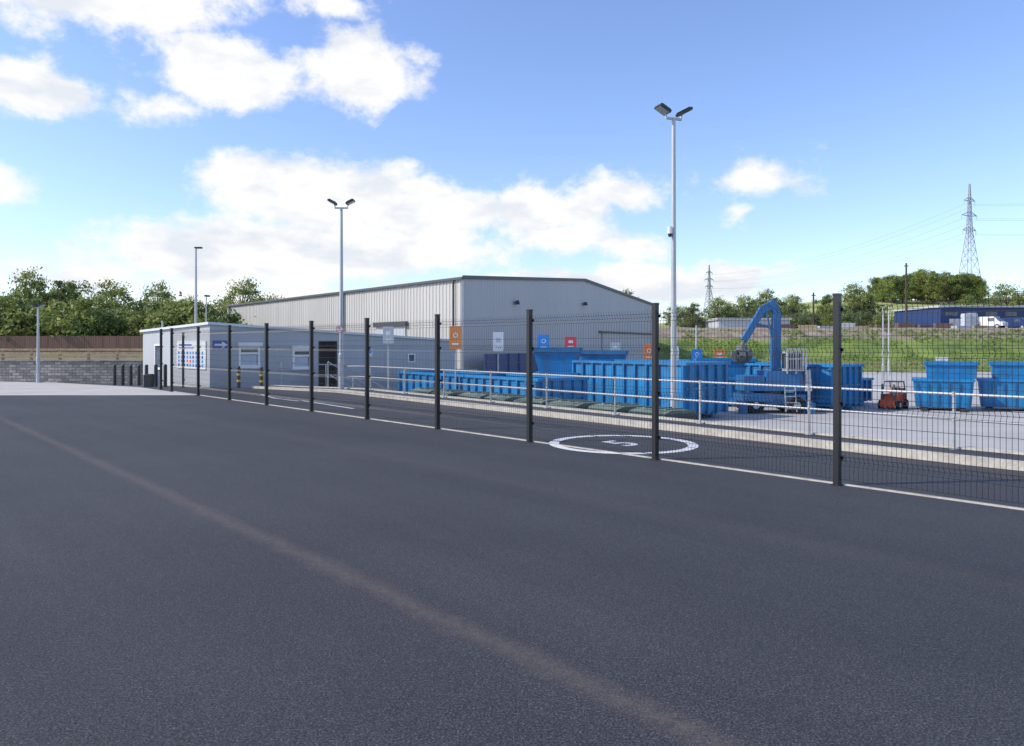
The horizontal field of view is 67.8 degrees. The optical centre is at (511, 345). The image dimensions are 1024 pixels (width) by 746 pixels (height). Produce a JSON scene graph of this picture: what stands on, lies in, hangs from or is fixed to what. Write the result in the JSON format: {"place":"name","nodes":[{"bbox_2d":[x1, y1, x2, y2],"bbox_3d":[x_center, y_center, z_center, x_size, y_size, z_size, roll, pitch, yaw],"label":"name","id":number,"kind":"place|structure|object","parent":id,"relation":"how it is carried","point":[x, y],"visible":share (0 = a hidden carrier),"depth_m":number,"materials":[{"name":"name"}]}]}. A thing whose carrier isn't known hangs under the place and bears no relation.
{"place":"outdoors","nodes":[
{"label":"outdoors","id":0,"kind":"place"},
{"bbox_2d":[30,303,45,382],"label":"lamp column","id":1,"kind":"structure","parent":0,"point":[40,305],"depth_m":36.95,"materials":[{"name":"metal"}]},
{"bbox_2d":[0,381,126,386],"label":"slope apron","id":2,"kind":"object","parent":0,"point":[46,383],"visible":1,"depth_m":32.65,"materials":[{"name":"concrete"}]},
{"bbox_2d":[0,354,142,359],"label":"grass bank","id":3,"kind":"structure","parent":0,"point":[74,355],"depth_m":44.92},
{"bbox_2d":[0,301,45,335],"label":"bush","id":4,"kind":"object","parent":3,"relation":"on","point":[15,323],"visible":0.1,"depth_m":53.17,"materials":[{"name":"green plant"}]},
{"bbox_2d":[6,266,59,310],"bbox_3d":[-37.819,-2.777,59.921,4.774,7.317,4.507,0,0,23],"label":"tree","id":5,"kind":"object","parent":3,"relation":"on","point":[26,291],"visible":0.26,"depth_m":59.55,"materials":[{"name":"green plant"}]},
{"bbox_2d":[0,291,84,335],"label":"bush","id":6,"kind":"object","parent":3,"relation":"on","point":[12,302],"visible":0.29,"depth_m":52.41,"materials":[{"name":"green plant"}]},
{"bbox_2d":[26,280,78,311],"bbox_3d":[-34.970,-2.099,58.153,2.633,5.878,4.065,0,0,39],"label":"tree","id":7,"kind":"object","parent":3,"relation":"on","point":[59,284],"visible":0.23,"depth_m":57.96,"materials":[{"name":"green plant"}]},
{"bbox_2d":[0,289,115,341],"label":"bush","id":8,"kind":"object","parent":3,"relation":"on","point":[51,323],"visible":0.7,"depth_m":51.33,"materials":[{"name":"green plant"}]},
{"bbox_2d":[37,280,95,314],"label":"tree","id":9,"kind":"object","parent":3,"relation":"on","point":[72,294],"visible":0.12,"depth_m":66.00,"materials":[{"name":"green plant"}]},
{"bbox_2d":[0,336,142,351],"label":"board fence","id":10,"kind":"object","parent":3,"relation":"on","point":[81,342],"visible":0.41,"depth_m":50.01,"materials":[{"name":"brown wood"}]},
{"bbox_2d":[0,348,142,359],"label":"timber fence","id":11,"kind":"object","parent":3,"relation":"on","point":[59,353],"visible":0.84,"depth_m":40.12,"materials":[{"name":"brown wood"}]},
{"bbox_2d":[57,306,133,335],"bbox_3d":[-30.150,-1.048,55.230,6.276,4.078,5.488,0,0,35],"label":"bush","id":12,"kind":"object","parent":3,"relation":"on","point":[116,323],"visible":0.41,"depth_m":54.56,"materials":[{"name":"green plant"}]},
{"bbox_2d":[89,292,132,329],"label":"tree","id":13,"kind":"object","parent":3,"relation":"on","point":[113,302],"visible":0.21,"depth_m":65.81,"materials":[{"name":"green plant"}]},
{"bbox_2d":[82,278,144,314],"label":"tree","id":14,"kind":"object","parent":3,"relation":"on","point":[122,292],"visible":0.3,"depth_m":71.69,"materials":[{"name":"green plant"}]},
{"bbox_2d":[105,303,143,335],"bbox_3d":[-30.546,-1.243,61.190,6.647,4.581,5.445,0,0,13],"label":"bush","id":15,"kind":"object","parent":3,"relation":"on","point":[126,311],"visible":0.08,"depth_m":61.52,"materials":[{"name":"green plant"}]},
{"bbox_2d":[106,305,173,335],"bbox_3d":[-27.264,-1.210,57.911,6.024,4.477,6.889,0,0,24],"label":"bush","id":16,"kind":"object","parent":3,"relation":"on","point":[140,325],"visible":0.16,"depth_m":56.30,"materials":[{"name":"green plant"}]},
{"bbox_2d":[132,280,179,311],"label":"tree","id":17,"kind":"object","parent":3,"relation":"on","point":[164,295],"visible":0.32,"depth_m":73.61,"materials":[{"name":"green plant"}]},
{"bbox_2d":[123,291,212,335],"bbox_3d":[-25.114,-1.513,56.327,7.622,5.252,6.243,0,0,45],"label":"bush","id":18,"kind":"object","parent":3,"relation":"on","point":[166,314],"visible":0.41,"depth_m":55.35,"materials":[{"name":"green plant"}]},
{"bbox_2d":[163,295,255,325],"bbox_3d":[-23.202,-1.405,57.707,6.675,4.960,7.633,0,0,-5],"label":"bush","id":19,"kind":"object","parent":3,"relation":"on","point":[213,315],"visible":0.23,"depth_m":57.29,"materials":[{"name":"green plant"}]},
{"bbox_2d":[210,277,270,318],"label":"tree","id":20,"kind":"object","parent":3,"relation":"on","point":[243,291],"visible":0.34,"depth_m":95.40,"materials":[{"name":"green plant"}]},
{"bbox_2d":[0,383,191,394],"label":"concrete apron","id":21,"kind":"object","parent":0,"point":[23,389],"visible":1,"depth_m":26.12,"materials":[{"name":"grey concrete"}]},
{"bbox_2d":[194,247,202,322],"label":"lamp column","id":22,"kind":"structure","parent":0,"point":[195,317],"depth_m":44.94,"materials":[{"name":"metal"}]},
{"bbox_2d":[73,383,335,392],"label":"slope lane","id":23,"kind":"structure","parent":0,"point":[133,385],"depth_m":30.23,"materials":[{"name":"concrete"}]},
{"bbox_2d":[143,374,154,386],"bbox_3d":[-13.900,1.349,29.200,0.320,0.500,0.320,0,0,0],"label":"litter bin","id":24,"kind":"object","parent":23,"relation":"on","point":[149,379],"visible":0.89,"depth_m":29.07,"materials":[{"name":"plastic"}]},
{"bbox_2d":[0,395,1023,745],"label":"road","id":25,"kind":"structure","parent":0,"point":[190,571],"depth_m":4.74,"materials":[{"name":"grey asphalt"}]},
{"bbox_2d":[160,293,1023,509],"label":"fence","id":26,"kind":"object","parent":25,"relation":"on","point":[837,370],"visible":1,"depth_m":10.46,"materials":[{"name":"metal"}]},
{"bbox_2d":[0,0,1023,322],"label":"sky","id":27,"kind":"structure","parent":0,"point":[512,138],"materials":[{"name":"blue"}]},
{"bbox_2d":[142,387,1023,510],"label":"road","id":28,"kind":"structure","parent":0,"point":[886,477],"depth_m":11.23,"materials":[{"name":"grey asphalt"}]},
{"bbox_2d":[549,435,698,453],"bbox_3d":[1.740,1.545,11.980,2.320,0.001,2.320,0,0,0],"label":"road marking","id":29,"kind":"object","parent":28,"relation":"on","point":[687,448],"visible":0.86,"depth_m":11.75,"materials":[{"name":"paint"}]},
{"bbox_2d":[252,386,1023,470],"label":"kerb","id":30,"kind":"structure","parent":28,"relation":"on","point":[999,463],"depth_m":12.35,"materials":[{"name":"concrete"}]},
{"bbox_2d":[270,386,1023,460],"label":"pavement","id":31,"kind":"structure","parent":0,"point":[935,449],"depth_m":12.99,"materials":[{"name":"concrete"}]},
{"bbox_2d":[327,199,354,388],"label":"lamp column","id":32,"kind":"structure","parent":31,"relation":"on","point":[350,202],"depth_m":25.95,"materials":[{"name":"metal"}]},
{"bbox_2d":[344,365,1023,449],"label":"guard rail","id":33,"kind":"object","parent":31,"relation":"on","point":[953,394],"visible":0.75,"depth_m":13.29,"materials":[{"name":"metal"}]},
{"bbox_2d":[659,297,1023,371],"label":"hillside","id":34,"kind":"structure","parent":0,"point":[760,336],"depth_m":87.84,"materials":[{"name":"green plant"}]},
{"bbox_2d":[662,306,689,326],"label":"tree","id":35,"kind":"object","parent":34,"relation":"on","point":[677,313],"visible":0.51,"depth_m":119.74,"materials":[{"name":"green plant"}]},
{"bbox_2d":[683,302,705,327],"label":"tree","id":36,"kind":"object","parent":34,"relation":"on","point":[693,313],"visible":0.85,"depth_m":124.38,"materials":[{"name":"green plant"}]},
{"bbox_2d":[703,265,713,316],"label":"electricity pylon","id":37,"kind":"object","parent":34,"relation":"on","point":[708,285],"visible":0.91,"depth_m":349.79,"materials":[{"name":"metal"}]},
{"bbox_2d":[701,295,733,318],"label":"tree","id":38,"kind":"object","parent":34,"relation":"on","point":[718,306],"visible":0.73,"depth_m":129.49,"materials":[{"name":"green plant"}]},
{"bbox_2d":[703,318,791,327],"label":"industrial unit","id":39,"kind":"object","parent":34,"relation":"on","point":[727,322],"visible":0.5,"depth_m":118.00,"materials":[{"name":"metal"}]},
{"bbox_2d":[735,294,760,315],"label":"tree","id":40,"kind":"object","parent":34,"relation":"on","point":[752,301],"visible":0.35,"depth_m":167.49,"materials":[{"name":"green plant"}]},
{"bbox_2d":[747,288,782,313],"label":"tree","id":41,"kind":"object","parent":34,"relation":"on","point":[766,296],"visible":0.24,"depth_m":168.74,"materials":[{"name":"green plant"}]},
{"bbox_2d":[782,294,811,315],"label":"tree","id":42,"kind":"object","parent":34,"relation":"on","point":[792,300],"visible":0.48,"depth_m":175.33,"materials":[{"name":"green plant"}]},
{"bbox_2d":[790,311,823,326],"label":"bush","id":43,"kind":"object","parent":34,"relation":"on","point":[800,320],"visible":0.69,"depth_m":128.84,"materials":[{"name":"green plant"}]},
{"bbox_2d":[811,294,832,322],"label":"tree","id":44,"kind":"object","parent":34,"relation":"on","point":[827,299],"visible":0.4,"depth_m":164.42,"materials":[{"name":"green plant"}]},
{"bbox_2d":[815,303,832,325],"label":"tree","id":45,"kind":"object","parent":34,"relation":"on","point":[828,315],"visible":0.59,"depth_m":149.39,"materials":[{"name":"green plant"}]},
{"bbox_2d":[842,309,865,325],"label":"bush","id":46,"kind":"object","parent":34,"relation":"on","point":[853,318],"visible":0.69,"depth_m":129.78,"materials":[{"name":"green plant"}]},
{"bbox_2d":[832,281,877,322],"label":"tree","id":47,"kind":"object","parent":34,"relation":"on","point":[852,298],"visible":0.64,"depth_m":158.76,"materials":[{"name":"green plant"}]},
{"bbox_2d":[849,291,892,325],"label":"tree","id":48,"kind":"object","parent":34,"relation":"on","point":[874,309],"visible":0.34,"depth_m":161.16,"materials":[{"name":"green plant"}]},
{"bbox_2d":[873,282,885,301],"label":"tree","id":49,"kind":"object","parent":34,"relation":"on","point":[880,290],"visible":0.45,"depth_m":202.22,"materials":[{"name":"green plant"}]},
{"bbox_2d":[866,312,893,327],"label":"bush","id":50,"kind":"object","parent":34,"relation":"on","point":[877,320],"visible":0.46,"depth_m":134.91,"materials":[{"name":"green plant"}]},
{"bbox_2d":[881,275,908,303],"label":"tree","id":51,"kind":"object","parent":34,"relation":"on","point":[887,295],"visible":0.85,"depth_m":196.73,"materials":[{"name":"green plant"}]},
{"bbox_2d":[879,273,913,303],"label":"tree","id":52,"kind":"object","parent":34,"relation":"on","point":[890,283],"visible":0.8,"depth_m":196.91,"materials":[{"name":"green plant"}]},
{"bbox_2d":[904,263,908,322],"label":"utility pole","id":53,"kind":"object","parent":34,"relation":"on","point":[905,265],"visible":0.68,"depth_m":104.94,"materials":[{"name":"wood"}]},
{"bbox_2d":[904,268,940,301],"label":"tree","id":54,"kind":"object","parent":34,"relation":"on","point":[920,288],"visible":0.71,"depth_m":203.93,"materials":[{"name":"green plant"}]},
{"bbox_2d":[922,275,942,303],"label":"tree","id":55,"kind":"object","parent":34,"relation":"on","point":[931,282],"visible":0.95,"depth_m":196.77,"materials":[{"name":"green plant"}]},
{"bbox_2d":[933,271,960,301],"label":"tree","id":56,"kind":"object","parent":34,"relation":"on","point":[945,283],"visible":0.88,"depth_m":199.19,"materials":[{"name":"green plant"}]},
{"bbox_2d":[892,305,1023,327],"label":"industrial unit","id":57,"kind":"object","parent":34,"relation":"on","point":[919,317],"visible":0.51,"depth_m":116.00,"materials":[{"name":"blue metal"}]},
{"bbox_2d":[946,274,976,299],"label":"tree","id":58,"kind":"object","parent":34,"relation":"on","point":[957,283],"visible":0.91,"depth_m":197.20,"materials":[{"name":"green plant"}]},
{"bbox_2d":[961,313,970,325],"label":"crate stack","id":59,"kind":"object","parent":34,"relation":"on","point":[968,319],"visible":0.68,"depth_m":112.00,"materials":[{"name":"plastic"}]},
{"bbox_2d":[956,294,979,304],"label":"tree","id":60,"kind":"object","parent":34,"relation":"on","point":[968,298],"visible":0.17,"depth_m":151.57,"materials":[{"name":"green plant"}]},
{"bbox_2d":[958,184,980,275],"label":"electricity pylon","id":61,"kind":"object","parent":34,"relation":"on","point":[969,204],"visible":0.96,"depth_m":249.79,"materials":[{"name":"metal"}]},
{"bbox_2d":[959,274,987,300],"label":"tree","id":62,"kind":"object","parent":34,"relation":"on","point":[976,285],"visible":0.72,"depth_m":197.24,"materials":[{"name":"green plant"}]},
{"bbox_2d":[977,316,1007,327],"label":"parked van","id":63,"kind":"object","parent":34,"relation":"on","point":[997,322],"visible":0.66,"depth_m":111.00,"materials":[{"name":"white metal"}]},
{"bbox_2d":[980,282,1023,304],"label":"tree","id":64,"kind":"object","parent":34,"relation":"on","point":[996,295],"visible":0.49,"depth_m":149.94,"materials":[{"name":"green plant"}]},
{"bbox_2d":[1002,317,1023,327],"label":"parked van","id":65,"kind":"object","parent":34,"relation":"on","point":[1015,322],"visible":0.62,"depth_m":112.21,"materials":[{"name":"blue metal"}]},
{"bbox_2d":[696,372,1023,450],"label":"yard","id":66,"kind":"structure","parent":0,"point":[882,422],"depth_m":27.50,"materials":[{"name":"concrete"}]},
{"bbox_2d":[140,321,454,387],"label":"office building","id":67,"kind":"structure","parent":66,"relation":"on","point":[151,347],"depth_m":34.92,"materials":[{"name":"grey metal"}]},
{"bbox_2d":[154,344,159,384],"bbox_3d":[-16.751,1.200,36.203,0.150,2.500,0.970,0,0,-43],"label":"door","id":68,"kind":"structure","parent":67,"relation":"in","point":[156,346],"depth_m":36.27,"materials":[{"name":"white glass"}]},
{"bbox_2d":[177,341,205,369],"bbox_3d":[-13.919,0.420,33.053,0.046,1.200,3.340,0,0,-43],"label":"information board","id":69,"kind":"object","parent":67,"relation":"attached to","point":[191,354],"visible":0.5,"depth_m":32.88,"materials":[{"name":"plastic"}]},
{"bbox_2d":[238,342,262,368],"bbox_3d":[-11.269,0.440,32.732,1.070,1.120,0.260,0,0,-43],"label":"window","id":70,"kind":"structure","parent":67,"relation":"in","point":[259,344],"depth_m":32.74,"materials":[{"name":"clear glass"}]},
{"bbox_2d":[291,345,308,369],"bbox_3d":[-9.475,0.560,34.401,1.030,1.100,0.260,0,0,-43],"label":"window","id":71,"kind":"structure","parent":67,"relation":"in","point":[303,354],"depth_m":34.41,"materials":[{"name":"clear glass"}]},
{"bbox_2d":[327,363,386,389],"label":"steel stairs","id":72,"kind":"structure","parent":66,"relation":"on","point":[353,377],"depth_m":27.92,"materials":[{"name":"metal"}]},
{"bbox_2d":[352,387,397,390],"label":"retaining wall","id":73,"kind":"structure","parent":66,"relation":"on","point":[379,388],"depth_m":34.90,"materials":[{"name":"concrete"}]},
{"bbox_2d":[281,363,476,386],"bbox_3d":[-5.759,1.454,35.197,10.140,1.476,0.138,0,0,-38],"label":"guard rail","id":74,"kind":"object","parent":73,"relation":"on","point":[344,375],"visible":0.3,"depth_m":33.34,"materials":[{"name":"metal"}]},
{"bbox_2d":[383,326,393,380],"bbox_3d":[-4.870,1.000,30.032,0.420,3.500,0.096,0,0,0],"label":"bay sign","id":75,"kind":"object","parent":66,"relation":"on","point":[386,334],"visible":0.61,"depth_m":29.99,"materials":[{"name":"metal"}]},
{"bbox_2d":[397,370,485,391],"bbox_3d":[-2.767,1.973,34.246,2.560,1.546,5.150,0,0,-38],"label":"waste container","id":76,"kind":"object","parent":66,"relation":"on","point":[409,384],"visible":0.18,"depth_m":34.32,"materials":[{"name":"metal"}]},
{"bbox_2d":[432,389,470,396],"bbox_3d":[-1.815,2.051,23.099,1.160,1.392,1.170,0,0,-33],"label":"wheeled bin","id":77,"kind":"object","parent":66,"relation":"on","point":[454,392],"visible":0.15,"depth_m":22.76,"materials":[{"name":"plastic"}]},
{"bbox_2d":[449,326,461,388],"bbox_3d":[-2.300,0.985,31.032,0.500,3.530,0.096,0,0,0],"label":"bay sign","id":78,"kind":"object","parent":66,"relation":"on","point":[459,336],"visible":0.65,"depth_m":30.99,"materials":[{"name":"metal"}]},
{"bbox_2d":[457,391,498,398],"bbox_3d":[-0.779,2.051,22.065,1.160,1.392,1.170,0,0,-41],"label":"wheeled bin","id":79,"kind":"object","parent":66,"relation":"on","point":[481,394],"visible":0.12,"depth_m":21.83,"materials":[{"name":"plastic"}]},
{"bbox_2d":[493,332,502,371],"bbox_3d":[-0.660,1.060,36.532,0.500,3.380,0.096,0,0,0],"label":"bay sign","id":80,"kind":"object","parent":66,"relation":"on","point":[498,341],"visible":0.8,"depth_m":36.49,"materials":[{"name":"metal"}]},
{"bbox_2d":[483,394,525,401],"bbox_3d":[0.014,2.051,20.948,1.160,1.392,1.170,0,0,-33],"label":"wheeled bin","id":81,"kind":"object","parent":66,"relation":"on","point":[503,397],"visible":0.16,"depth_m":20.60,"materials":[{"name":"plastic"}]},
{"bbox_2d":[484,353,536,372],"bbox_3d":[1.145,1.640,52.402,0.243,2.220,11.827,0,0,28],"label":"waste container","id":82,"kind":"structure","parent":66,"relation":"on","point":[507,363],"depth_m":49.76,"materials":[{"name":"blue metal"}]},
{"bbox_2d":[457,373,587,400],"bbox_3d":[0.343,1.973,30.196,2.560,1.546,5.250,0,0,-38],"label":"waste container","id":83,"kind":"object","parent":66,"relation":"on","point":[505,379],"visible":0.32,"depth_m":28.73,"materials":[{"name":"blue metal"}]},
{"bbox_2d":[512,396,565,404],"bbox_3d":[0.706,2.051,19.877,1.160,1.392,1.170,0,0,-43],"label":"wheeled bin","id":84,"kind":"object","parent":66,"relation":"on","point":[542,400],"visible":0.15,"depth_m":19.63,"materials":[{"name":"plastic"}]},
{"bbox_2d":[533,347,582,374],"bbox_3d":[1.999,1.425,33.190,2.109,2.650,2.720,0,0,8],"label":"waste compactor","id":85,"kind":"object","parent":66,"relation":"on","point":[564,358],"visible":0.28,"depth_m":32.44,"materials":[{"name":"blue paint"}]},
{"bbox_2d":[565,337,575,347],"bbox_3d":[2.850,1.170,37.032,0.550,3.160,0.096,0,0,0],"label":"bay sign","id":86,"kind":"object","parent":66,"relation":"on","point":[567,342],"visible":0.57,"depth_m":36.99,"materials":[{"name":"metal"}]},
{"bbox_2d":[549,399,600,408],"bbox_3d":[1.643,2.051,18.782,1.160,1.392,1.170,0,0,-42],"label":"wheeled bin","id":87,"kind":"object","parent":66,"relation":"on","point":[566,403],"visible":0.19,"depth_m":18.45,"materials":[{"name":"plastic"}]},
{"bbox_2d":[580,350,628,359],"bbox_3d":[4.498,1.500,37.290,2.354,2.500,2.720,0,0,12],"label":"waste compactor","id":88,"kind":"object","parent":66,"relation":"on","point":[608,355],"visible":0.16,"depth_m":36.51,"materials":[{"name":"blue paint"}]},
{"bbox_2d":[587,402,646,412],"bbox_3d":[2.574,2.051,17.768,1.160,1.392,1.170,0,0,-32],"label":"wheeled bin","id":89,"kind":"object","parent":66,"relation":"on","point":[622,410],"visible":0.12,"depth_m":17.48,"materials":[{"name":"plastic"}]},
{"bbox_2d":[270,385,1023,454],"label":"retaining wall","id":90,"kind":"structure","parent":66,"relation":"on","point":[843,435],"depth_m":13.33,"materials":[{"name":"concrete"}]},
{"bbox_2d":[572,359,730,417],"bbox_3d":[5.423,1.688,30.796,2.660,2.116,6.250,0,0,-38],"label":"waste container","id":91,"kind":"object","parent":66,"relation":"on","point":[683,373],"visible":0.52,"depth_m":29.00,"materials":[{"name":"blue metal"}]},
{"bbox_2d":[627,406,698,419],"bbox_3d":[3.348,2.051,16.656,1.160,1.392,1.170,0,0,-38],"label":"wheeled bin","id":92,"kind":"object","parent":66,"relation":"on","point":[679,412],"visible":0.22,"depth_m":16.37,"materials":[{"name":"plastic"}]},
{"bbox_2d":[654,103,692,407],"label":"lamp column","id":93,"kind":"structure","parent":66,"relation":"on","point":[663,109],"depth_m":17.45,"materials":[{"name":"metal"}]},
{"bbox_2d":[695,358,756,397],"bbox_3d":[9.898,1.675,35.390,2.648,2.150,2.720,0,0,12],"label":"waste compactor","id":94,"kind":"object","parent":66,"relation":"on","point":[732,374],"visible":0.33,"depth_m":34.54,"materials":[{"name":"blue paint"}]},
{"bbox_2d":[729,300,814,413],"bbox_3d":[10.562,0.446,31.405,3.086,4.609,2.090,0,0,0],"label":"grab machine","id":95,"kind":"object","parent":66,"relation":"on","point":[786,375],"visible":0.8,"depth_m":30.90,"materials":[{"name":"metal"}]},
{"bbox_2d":[743,362,863,409],"bbox_3d":[12.303,1.773,34.096,2.460,1.946,5.850,0,0,-38],"label":"waste container","id":96,"kind":"object","parent":66,"relation":"on","point":[817,373],"visible":0.32,"depth_m":31.81,"materials":[{"name":"blue metal"}]},
{"bbox_2d":[862,377,873,402],"bbox_3d":[14.703,2.123,35.896,2.260,1.246,3.650,0,0,-38],"label":"waste container","id":97,"kind":"object","parent":66,"relation":"on","point":[867,383],"visible":0.06,"depth_m":34.79,"materials":[{"name":"blue paint"}]},
{"bbox_2d":[880,305,884,379],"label":"lamp column","id":98,"kind":"structure","parent":66,"relation":"on","point":[882,373],"depth_m":59.94,"materials":[{"name":"metal"}]},
{"bbox_2d":[887,305,892,374],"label":"lamp column","id":99,"kind":"structure","parent":66,"relation":"on","point":[888,367],"depth_m":69.94,"materials":[{"name":"metal"}]},
{"bbox_2d":[878,381,908,409],"bbox_3d":[16.268,2.152,32.768,2.044,1.197,0.855,0,0,-45],"label":"forklift","id":100,"kind":"object","parent":66,"relation":"on","point":[886,398],"visible":0.84,"depth_m":32.67,"materials":[{"name":"red paint"}]},
{"bbox_2d":[807,361,990,372],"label":"timber fence","id":101,"kind":"object","parent":66,"relation":"on","point":[877,365],"visible":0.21,"depth_m":74.92,"materials":[{"name":"wood"}]},
{"bbox_2d":[912,361,979,412],"bbox_3d":[18.516,1.725,32.614,2.498,2.050,2.530,0,0,27],"label":"waste container","id":102,"kind":"object","parent":66,"relation":"on","point":[919,383],"visible":0.77,"depth_m":31.98,"materials":[{"name":"blue metal"}]},
{"bbox_2d":[977,361,1023,410],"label":"waste container","id":103,"kind":"object","parent":66,"relation":"on","point":[999,382],"visible":0.79,"depth_m":31.95,"materials":[{"name":"blue metal"}]},
{"label":"ground","id":104,"kind":"structure","parent":0,"visible":0},
{"bbox_2d":[0,361,142,383],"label":"block wall","id":105,"kind":"structure","parent":104,"relation":"on","point":[100,372],"depth_m":39.00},
{"bbox_2d":[0,360,142,360],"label":"wall coping","id":106,"kind":"object","parent":105,"relation":"on","point":[72,360],"depth_m":39.03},
{"bbox_2d":[225,275,651,370],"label":"warehouse","id":107,"kind":"structure","parent":104,"relation":"on","point":[464,298],"depth_m":57.82,"materials":[{"name":"metal"}]},
{"bbox_2d":[538,335,547,346],"bbox_3d":[1.490,1.125,36.032,0.550,3.250,0.096,0,0,0],"label":"bay sign","id":108,"kind":"object","parent":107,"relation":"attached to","point":[543,340],"visible":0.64,"depth_m":35.99,"materials":[{"name":"metal"}]},
{"bbox_2d":[602,333,650,359],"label":"sliding door","id":109,"kind":"structure","parent":107,"relation":"in","point":[637,340],"depth_m":74.79,"materials":[{"name":"metal"}]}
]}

